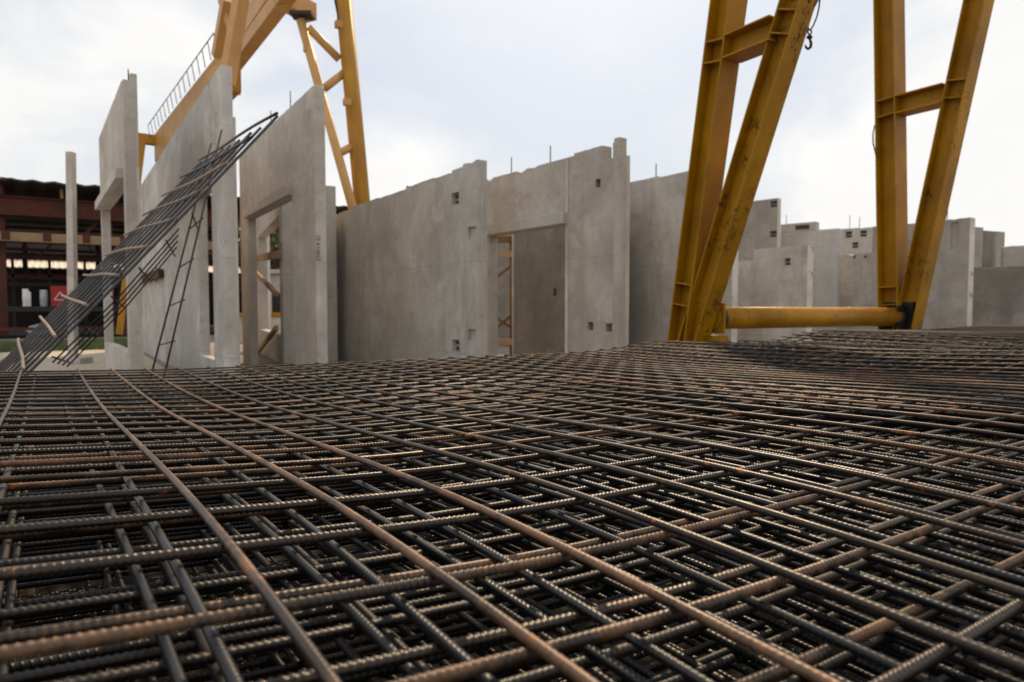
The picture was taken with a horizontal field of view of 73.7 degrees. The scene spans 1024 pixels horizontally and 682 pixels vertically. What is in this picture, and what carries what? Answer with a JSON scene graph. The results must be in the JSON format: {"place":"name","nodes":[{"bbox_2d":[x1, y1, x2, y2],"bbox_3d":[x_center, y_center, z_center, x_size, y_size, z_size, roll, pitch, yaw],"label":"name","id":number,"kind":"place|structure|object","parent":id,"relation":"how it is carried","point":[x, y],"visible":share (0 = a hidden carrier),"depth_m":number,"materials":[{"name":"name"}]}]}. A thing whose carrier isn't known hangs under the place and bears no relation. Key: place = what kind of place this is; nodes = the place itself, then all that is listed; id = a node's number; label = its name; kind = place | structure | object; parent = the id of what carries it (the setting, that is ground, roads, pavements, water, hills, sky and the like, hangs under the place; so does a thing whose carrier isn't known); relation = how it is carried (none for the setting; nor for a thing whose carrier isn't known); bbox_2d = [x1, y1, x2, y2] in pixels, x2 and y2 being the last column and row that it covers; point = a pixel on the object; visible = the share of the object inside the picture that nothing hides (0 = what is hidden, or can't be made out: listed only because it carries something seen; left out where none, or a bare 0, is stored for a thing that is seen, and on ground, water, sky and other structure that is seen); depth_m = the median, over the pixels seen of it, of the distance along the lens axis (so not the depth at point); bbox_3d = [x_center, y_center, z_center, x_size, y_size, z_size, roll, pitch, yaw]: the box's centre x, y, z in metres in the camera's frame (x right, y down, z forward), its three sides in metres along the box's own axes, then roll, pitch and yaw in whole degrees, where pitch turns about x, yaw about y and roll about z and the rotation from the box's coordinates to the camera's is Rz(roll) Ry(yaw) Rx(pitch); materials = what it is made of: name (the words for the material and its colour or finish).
{"place":"outdoors","nodes":[
{"label":"outdoors","id":0,"kind":"place"},
{"bbox_2d":[0,352,18,370],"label":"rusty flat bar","id":1,"kind":"object","parent":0,"point":[11,361],"visible":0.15,"depth_m":5.62,"materials":[{"name":"metal"}]},
{"bbox_2d":[0,337,127,351],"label":"grass","id":2,"kind":"structure","parent":0,"point":[10,345],"depth_m":18.04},
{"bbox_2d":[0,350,174,380],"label":"path","id":3,"kind":"structure","parent":0,"point":[47,364],"depth_m":12.81,"materials":[{"name":"grey concrete"}]},
{"bbox_2d":[58,151,92,363],"bbox_3d":[-8.359,-1.565,12.991,0.420,3.999,0.400,0,3,0],"label":"concrete post","id":4,"kind":"object","parent":3,"relation":"on","point":[71,222],"visible":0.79,"depth_m":12.89,"materials":[{"name":"grey concrete"}]},
{"bbox_2d":[95,69,144,385],"bbox_3d":[-5.979,-1.498,10.284,0.250,4.120,3.815,-2,3,-35],"label":"precast panel","id":5,"kind":"object","parent":3,"relation":"on","point":[119,155],"visible":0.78,"depth_m":8.85,"materials":[{"name":"concrete"}]},
{"bbox_2d":[270,361,379,384],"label":"grass","id":6,"kind":"structure","parent":0,"point":[328,366],"depth_m":11.80,"materials":[{"name":"green plant"}]},
{"bbox_2d":[0,337,824,453],"bbox_3d":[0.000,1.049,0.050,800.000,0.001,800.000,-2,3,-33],"label":"ground","id":7,"kind":"structure","parent":0,"point":[267,360],"depth_m":13.86,"materials":[{"name":"grey concrete"}]},
{"bbox_2d":[0,307,126,336],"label":"work bench","id":8,"kind":"object","parent":7,"relation":"on","point":[35,309],"visible":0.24,"depth_m":23.02,"materials":[{"name":"metal"}]},
{"bbox_2d":[22,289,28,306],"bbox_3d":[-16.506,-1.467,23.171,0.186,0.594,0.189,-2,3,-33],"label":"gas bottle","id":9,"kind":"object","parent":8,"relation":"on","point":[25,296],"visible":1,"depth_m":23.09,"materials":[{"name":"white paint"}]},
{"bbox_2d":[28,292,30,306],"bbox_3d":[-16.431,-1.423,23.221,0.124,0.501,0.126,-2,3,-33],"label":"gas bottle","id":10,"kind":"object","parent":8,"relation":"on","point":[29,299],"visible":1,"depth_m":23.18,"materials":[{"name":"white paint"}]},
{"bbox_2d":[40,290,47,306],"bbox_3d":[-16.081,-1.468,23.443,0.228,0.569,0.231,-2,3,-33],"label":"steel drum","id":11,"kind":"object","parent":8,"relation":"on","point":[43,299],"visible":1,"depth_m":23.36,"materials":[{"name":"white metal"}]},
{"bbox_2d":[51,286,66,306],"bbox_3d":[-15.584,-1.537,23.515,0.500,0.700,0.039,-2,3,-33],"label":"warning board","id":12,"kind":"object","parent":8,"relation":"on","point":[57,298],"visible":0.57,"depth_m":23.48,"materials":[{"name":"red paint"}]},
{"bbox_2d":[0,335,213,341],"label":"kerb","id":13,"kind":"structure","parent":7,"relation":"on","point":[211,337],"depth_m":21.39,"materials":[{"name":"grey concrete"}]},
{"bbox_2d":[6,242,240,281],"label":"shed","id":14,"kind":"structure","parent":7,"relation":"on","point":[58,267],"depth_m":42.53,"materials":[{"name":"metal"}]},
{"bbox_2d":[140,154,166,362],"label":"precast panel","id":15,"kind":"object","parent":7,"relation":"on","point":[153,291],"visible":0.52,"depth_m":14.37,"materials":[{"name":"concrete"}]},
{"bbox_2d":[142,267,162,282],"bbox_3d":[-7.817,-1.397,14.714,0.106,0.300,4.201,-2,3,-33],"label":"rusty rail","id":16,"kind":"object","parent":15,"relation":"attached to","point":[158,274],"visible":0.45,"depth_m":13.45,"materials":[{"name":"brown metal"}]},
{"bbox_2d":[0,178,347,338],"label":"open shed","id":17,"kind":"structure","parent":7,"relation":"on","point":[33,211],"depth_m":26.88,"materials":[{"name":"metal"}]},
{"bbox_2d":[150,129,222,376],"bbox_3d":[-3.374,-0.736,6.986,0.818,2.915,0.109,-2,3,-33],"label":"rod ladder","id":18,"kind":"object","parent":7,"relation":"on","point":[187,276],"visible":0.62,"depth_m":6.99,"materials":[{"name":"metal"}]},
{"bbox_2d":[162,81,215,377],"bbox_3d":[-5.184,-1.459,10.933,0.130,3.981,4.901,-2,3,-33],"label":"precast panel","id":19,"kind":"object","parent":7,"relation":"on","point":[186,148],"visible":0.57,"depth_m":10.37,"materials":[{"name":"concrete"}]},
{"bbox_2d":[210,65,239,376],"bbox_3d":[-3.604,-1.348,8.579,0.160,3.982,0.693,-2,3,-33],"label":"precast panel","id":20,"kind":"object","parent":7,"relation":"on","point":[226,272],"visible":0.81,"depth_m":8.33,"materials":[{"name":"concrete"}]},
{"bbox_2d":[116,0,369,334],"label":"gantry crane","id":21,"kind":"object","parent":7,"relation":"on","point":[244,29],"visible":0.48,"depth_m":13.02,"materials":[{"name":"orange paint"}]},
{"bbox_2d":[238,221,279,269],"bbox_3d":[-9.181,-2.800,25.953,4.315,5.254,4.171,-2,3,-33],"label":"broadleaf tree","id":22,"kind":"object","parent":7,"relation":"on","point":[274,246],"visible":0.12,"depth_m":25.67,"materials":[{"name":"green plant"}]},
{"bbox_2d":[238,236,279,292],"bbox_3d":[-10.842,-2.647,30.661,3.644,4.503,3.700,2,4,41],"label":"broadleaf tree","id":23,"kind":"object","parent":7,"relation":"on","point":[239,265],"visible":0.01,"depth_m":30.09,"materials":[{"name":"green plant"}]},
{"bbox_2d":[239,313,280,342],"bbox_3d":[-7.345,-0.408,21.104,2.400,0.922,0.240,0,3,0],"label":"yellow barrier","id":24,"kind":"object","parent":7,"relation":"on","point":[275,319],"visible":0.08,"depth_m":21.00,"materials":[{"name":"concrete"}]},
{"bbox_2d":[266,235,270,329],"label":"concrete column","id":25,"kind":"structure","parent":7,"relation":"on","point":[268,280],"depth_m":17.50,"materials":[{"name":"grey concrete"}]},
{"bbox_2d":[257,250,282,354],"bbox_3d":[-5.208,-0.790,14.311,0.125,2.373,5.736,-1,3,-25],"label":"timber brace","id":26,"kind":"object","parent":7,"relation":"on","point":[277,254],"visible":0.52,"depth_m":12.91,"materials":[{"name":"brown wood"}]},
{"bbox_2d":[270,269,279,312],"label":"block house","id":27,"kind":"structure","parent":7,"relation":"on","point":[275,284],"depth_m":24.53,"materials":[{"name":"concrete"}]},
{"bbox_2d":[272,293,279,312],"bbox_3d":[-8.428,-1.162,24.563,0.400,1.100,0.020,0,3,0],"label":"window","id":28,"kind":"structure","parent":27,"relation":"in","point":[275,300],"depth_m":24.55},
{"bbox_2d":[256,201,294,364],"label":"precast panel","id":29,"kind":"object","parent":7,"relation":"on","point":[279,347],"visible":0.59,"depth_m":12.55,"materials":[{"name":"concrete"}]},
{"bbox_2d":[239,85,327,385],"bbox_3d":[-3.865,-1.615,11.071,0.215,4.280,4.835,-2,3,-33],"label":"precast panel","id":30,"kind":"object","parent":7,"relation":"on","point":[282,160],"visible":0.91,"depth_m":9.75,"materials":[{"name":"concrete"}]},
{"bbox_2d":[326,186,337,362],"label":"precast panel","id":31,"kind":"object","parent":7,"relation":"on","point":[331,272],"visible":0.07,"depth_m":12.58,"materials":[{"name":"concrete"}]},
{"bbox_2d":[336,159,486,364],"bbox_3d":[-2.025,-0.975,11.282,0.140,2.981,5.978,-2,3,-33],"label":"precast panel","id":32,"kind":"object","parent":7,"relation":"on","point":[411,272],"visible":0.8,"depth_m":10.24,"materials":[{"name":"grey concrete"}]},
{"bbox_2d":[498,243,509,345],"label":"precast panel","id":33,"kind":"object","parent":7,"relation":"on","point":[503,298],"visible":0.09,"depth_m":19.29,"materials":[{"name":"concrete"}]},
{"bbox_2d":[514,227,564,355],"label":"precast panel","id":34,"kind":"object","parent":7,"relation":"on","point":[539,291],"visible":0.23,"depth_m":11.32,"materials":[{"name":"grey concrete"}]},
{"bbox_2d":[487,137,629,358],"bbox_3d":[0.464,-0.946,8.891,0.280,3.150,2.686,-2,3,-36],"label":"precast panel","id":35,"kind":"object","parent":7,"relation":"on","point":[582,198],"visible":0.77,"depth_m":8.28,"materials":[{"name":"concrete"}]},
{"bbox_2d":[512,164,714,356],"bbox_3d":[1.375,-1.050,11.083,0.200,3.150,4.651,-2,3,-34],"label":"precast panel","id":36,"kind":"object","parent":7,"relation":"on","point":[656,208],"visible":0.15,"depth_m":9.90,"materials":[{"name":"grey concrete"}]},
{"bbox_2d":[715,252,737,346],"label":"precast panel","id":37,"kind":"object","parent":7,"relation":"on","point":[730,298],"visible":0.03,"depth_m":15.03,"materials":[{"name":"concrete"}]},
{"bbox_2d":[738,198,780,260],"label":"precast panel","id":38,"kind":"object","parent":7,"relation":"on","point":[762,229],"visible":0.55,"depth_m":17.31,"materials":[{"name":"concrete"}]},
{"bbox_2d":[737,245,813,347],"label":"precast panel","id":39,"kind":"object","parent":7,"relation":"on","point":[776,277],"visible":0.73,"depth_m":15.11,"materials":[{"name":"grey concrete"}]},
{"bbox_2d":[780,215,841,345],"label":"precast panel","id":40,"kind":"object","parent":7,"relation":"on","point":[826,244],"visible":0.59,"depth_m":16.84,"materials":[{"name":"concrete"}]},
{"bbox_2d":[840,252,873,351],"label":"precast panel","id":41,"kind":"object","parent":7,"relation":"on","point":[857,272],"visible":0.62,"depth_m":16.68,"materials":[{"name":"concrete"}]},
{"bbox_2d":[842,216,872,254],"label":"precast panel","id":42,"kind":"object","parent":7,"relation":"on","point":[857,240],"visible":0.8,"depth_m":17.78,"materials":[{"name":"concrete"}]},
{"bbox_2d":[872,227,875,251],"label":"precast panel","id":43,"kind":"object","parent":7,"relation":"on","point":[874,228],"visible":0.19,"depth_m":18.71,"materials":[{"name":"concrete"}]},
{"bbox_2d":[872,212,974,356],"bbox_3d":[9.087,-1.242,15.149,0.200,3.150,2.090,-2,3,-31],"label":"precast panel","id":44,"kind":"object","parent":7,"relation":"on","point":[950,302],"visible":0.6,"depth_m":14.52,"materials":[{"name":"concrete"}]},
{"bbox_2d":[974,227,982,266],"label":"precast panel","id":45,"kind":"object","parent":7,"relation":"on","point":[978,249],"visible":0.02,"depth_m":16.78,"materials":[{"name":"grey concrete"}]},
{"bbox_2d":[982,230,993,267],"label":"precast panel","id":46,"kind":"object","parent":7,"relation":"on","point":[988,247],"visible":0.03,"depth_m":18.02,"materials":[{"name":"concrete"}]},
{"bbox_2d":[972,266,1023,350],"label":"precast panel","id":47,"kind":"object","parent":7,"relation":"on","point":[998,295],"visible":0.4,"depth_m":14.58,"materials":[{"name":"concrete"}]},
{"bbox_2d":[993,231,1004,266],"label":"precast panel","id":48,"kind":"object","parent":7,"relation":"on","point":[999,240],"visible":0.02,"depth_m":19.13,"materials":[{"name":"grey concrete"}]},
{"bbox_2d":[1001,246,1023,266],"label":"precast panel","id":49,"kind":"object","parent":7,"relation":"on","point":[1012,255],"visible":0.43,"depth_m":17.38,"materials":[{"name":"grey concrete"}]},
{"bbox_3d":[-16.585,-0.393,23.944,0.576,0.417,0.440,-2,3,-33],"label":"cement bag","id":50,"kind":"object","parent":7,"relation":"on","visible":0},
{"bbox_2d":[25,324,38,333],"bbox_3d":[-16.672,-0.388,23.888,0.589,0.410,0.426,-2,3,-33],"label":"cement bag","id":51,"kind":"object","parent":50,"relation":"on","point":[29,331],"visible":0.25,"depth_m":23.72,"materials":[{"name":"white paint"}]},
{"bbox_2d":[498,234,511,356],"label":"scaffold tower","id":52,"kind":"structure","parent":0,"point":[505,239],"depth_m":14.44,"materials":[{"name":"brown paint"}]},
{"bbox_2d":[0,0,1023,246],"label":"sky","id":53,"kind":"structure","parent":0,"point":[446,85],"materials":[{"name":"white"}]},
{"bbox_2d":[38,463,1023,681],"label":"soil","id":54,"kind":"structure","parent":0,"point":[646,660],"depth_m":2.29,"materials":[{"name":"brown soil"}]},
{"bbox_2d":[16,518,43,596],"bbox_3d":[-1.165,0.760,1.488,0.120,0.440,4.100,-2,3,-33],"label":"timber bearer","id":55,"kind":"object","parent":54,"relation":"on","point":[31,591],"depth_m":2.14,"materials":[{"name":"brown wood"}]},
{"bbox_2d":[13,427,1023,681],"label":"rebar mat","id":56,"kind":"object","parent":55,"relation":"on","point":[101,613],"depth_m":1.19,"materials":[{"name":"brown metal"}]},
{"bbox_2d":[13,431,1023,681],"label":"rebar mat","id":57,"kind":"object","parent":56,"relation":"on","point":[627,615],"visible":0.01,"depth_m":1.21,"materials":[{"name":"brown metal"}]},
{"bbox_2d":[83,427,1016,681],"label":"rebar mat","id":58,"kind":"object","parent":57,"relation":"on","point":[490,651],"depth_m":1.23,"materials":[{"name":"brown metal"}]},
{"bbox_2d":[0,433,1023,681],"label":"rebar mat","id":59,"kind":"object","parent":58,"relation":"on","point":[632,657],"depth_m":1.06,"materials":[{"name":"brown metal"}]},
{"bbox_2d":[6,423,1023,681],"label":"rebar mat","id":60,"kind":"object","parent":59,"relation":"on","point":[282,659],"visible":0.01,"depth_m":0.98,"materials":[{"name":"brown metal"}]},
{"bbox_2d":[0,391,1023,681],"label":"rebar mat","id":61,"kind":"object","parent":60,"relation":"on","point":[290,653],"visible":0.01,"depth_m":1.02,"materials":[{"name":"brown metal"}]},
{"bbox_2d":[5,373,1023,681],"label":"rebar mat","id":62,"kind":"object","parent":61,"relation":"on","point":[269,671],"visible":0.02,"depth_m":1.00,"materials":[{"name":"brown metal"}]},
{"bbox_2d":[0,368,1023,681],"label":"rebar mat","id":63,"kind":"object","parent":62,"relation":"on","point":[648,670],"visible":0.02,"depth_m":1.04,"materials":[{"name":"brown metal"}]},
{"bbox_2d":[0,376,1023,681],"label":"rebar mat","id":64,"kind":"object","parent":63,"relation":"on","point":[346,648],"visible":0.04,"depth_m":1.02,"materials":[{"name":"brown metal"}]},
{"bbox_2d":[0,352,1023,681],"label":"rebar mat","id":65,"kind":"object","parent":64,"relation":"on","point":[742,652],"visible":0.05,"depth_m":0.84,"materials":[{"name":"brown metal"}]},
{"bbox_2d":[0,349,1023,681],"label":"rebar mat","id":66,"kind":"object","parent":65,"relation":"on","point":[242,637],"visible":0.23,"depth_m":0.89,"materials":[{"name":"brown metal"}]},
{"bbox_2d":[0,345,1023,681],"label":"rebar mat","id":67,"kind":"object","parent":66,"relation":"on","point":[172,665],"visible":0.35,"depth_m":0.87,"materials":[{"name":"brown metal"}]},
{"bbox_2d":[0,342,1023,681],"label":"rebar mat","id":68,"kind":"object","parent":67,"relation":"on","point":[460,646],"visible":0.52,"depth_m":0.90,"materials":[{"name":"brown metal"}]},
{"bbox_2d":[0,340,1023,681],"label":"rebar mat","id":69,"kind":"object","parent":68,"relation":"on","point":[696,610],"visible":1,"depth_m":1.18,"materials":[{"name":"brown metal"}]},
{"bbox_2d":[0,112,278,402],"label":"leaning rebar mat","id":70,"kind":"object","parent":54,"relation":"on","point":[91,291],"visible":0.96,"depth_m":4.15,"materials":[{"name":"metal"}]},
{"bbox_2d":[51,213,199,366],"bbox_3d":[-2.077,-0.278,3.731,0.743,0.843,0.354,-2,3,-33],"label":"thin rebar strip","id":71,"kind":"object","parent":70,"relation":"hanging from","point":[126,300],"visible":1,"depth_m":3.72,"materials":[{"name":"black metal"}]},
{"bbox_2d":[667,0,994,355],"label":"gantry crane","id":72,"kind":"object","parent":54,"relation":"on","point":[715,218],"visible":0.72,"depth_m":6.84,"materials":[{"name":"yellow paint"}]},
{"bbox_2d":[805,0,820,49],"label":"crane hook","id":73,"kind":"object","parent":72,"relation":"hanging from","point":[809,36],"visible":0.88,"depth_m":5.87,"materials":[{"name":"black metal"}]},
{"bbox_2d":[730,338,1013,367],"bbox_3d":[5.160,0.084,5.811,6.297,0.171,3.638,-2,3,-33],"label":"rebar mat","id":74,"kind":"object","parent":54,"relation":"on","point":[906,348],"visible":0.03,"depth_m":5.51,"materials":[{"name":"metal"}]},
{"bbox_2d":[721,337,1022,366],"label":"rebar mat","id":75,"kind":"object","parent":74,"relation":"on","point":[869,347],"visible":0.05,"depth_m":5.70,"materials":[{"name":"metal"}]},
{"bbox_2d":[720,334,1023,366],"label":"rebar mat","id":76,"kind":"object","parent":75,"relation":"on","point":[923,341],"visible":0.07,"depth_m":5.45,"materials":[{"name":"metal"}]},
{"bbox_2d":[704,332,1023,366],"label":"rebar mat","id":77,"kind":"object","parent":76,"relation":"on","point":[883,344],"visible":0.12,"depth_m":5.37,"materials":[{"name":"metal"}]},
{"bbox_2d":[713,325,1023,367],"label":"rebar mat","id":78,"kind":"object","parent":77,"relation":"on","point":[1002,331],"visible":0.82,"depth_m":5.52,"materials":[{"name":"metal"}]},
{"bbox_2d":[771,434,1011,515],"bbox_3d":[2.373,0.654,3.749,0.120,0.440,4.100,-2,3,-33],"label":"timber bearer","id":79,"kind":"object","parent":54,"relation":"on","point":[877,464],"depth_m":4.01,"materials":[{"name":"brown wood"}]}
]}

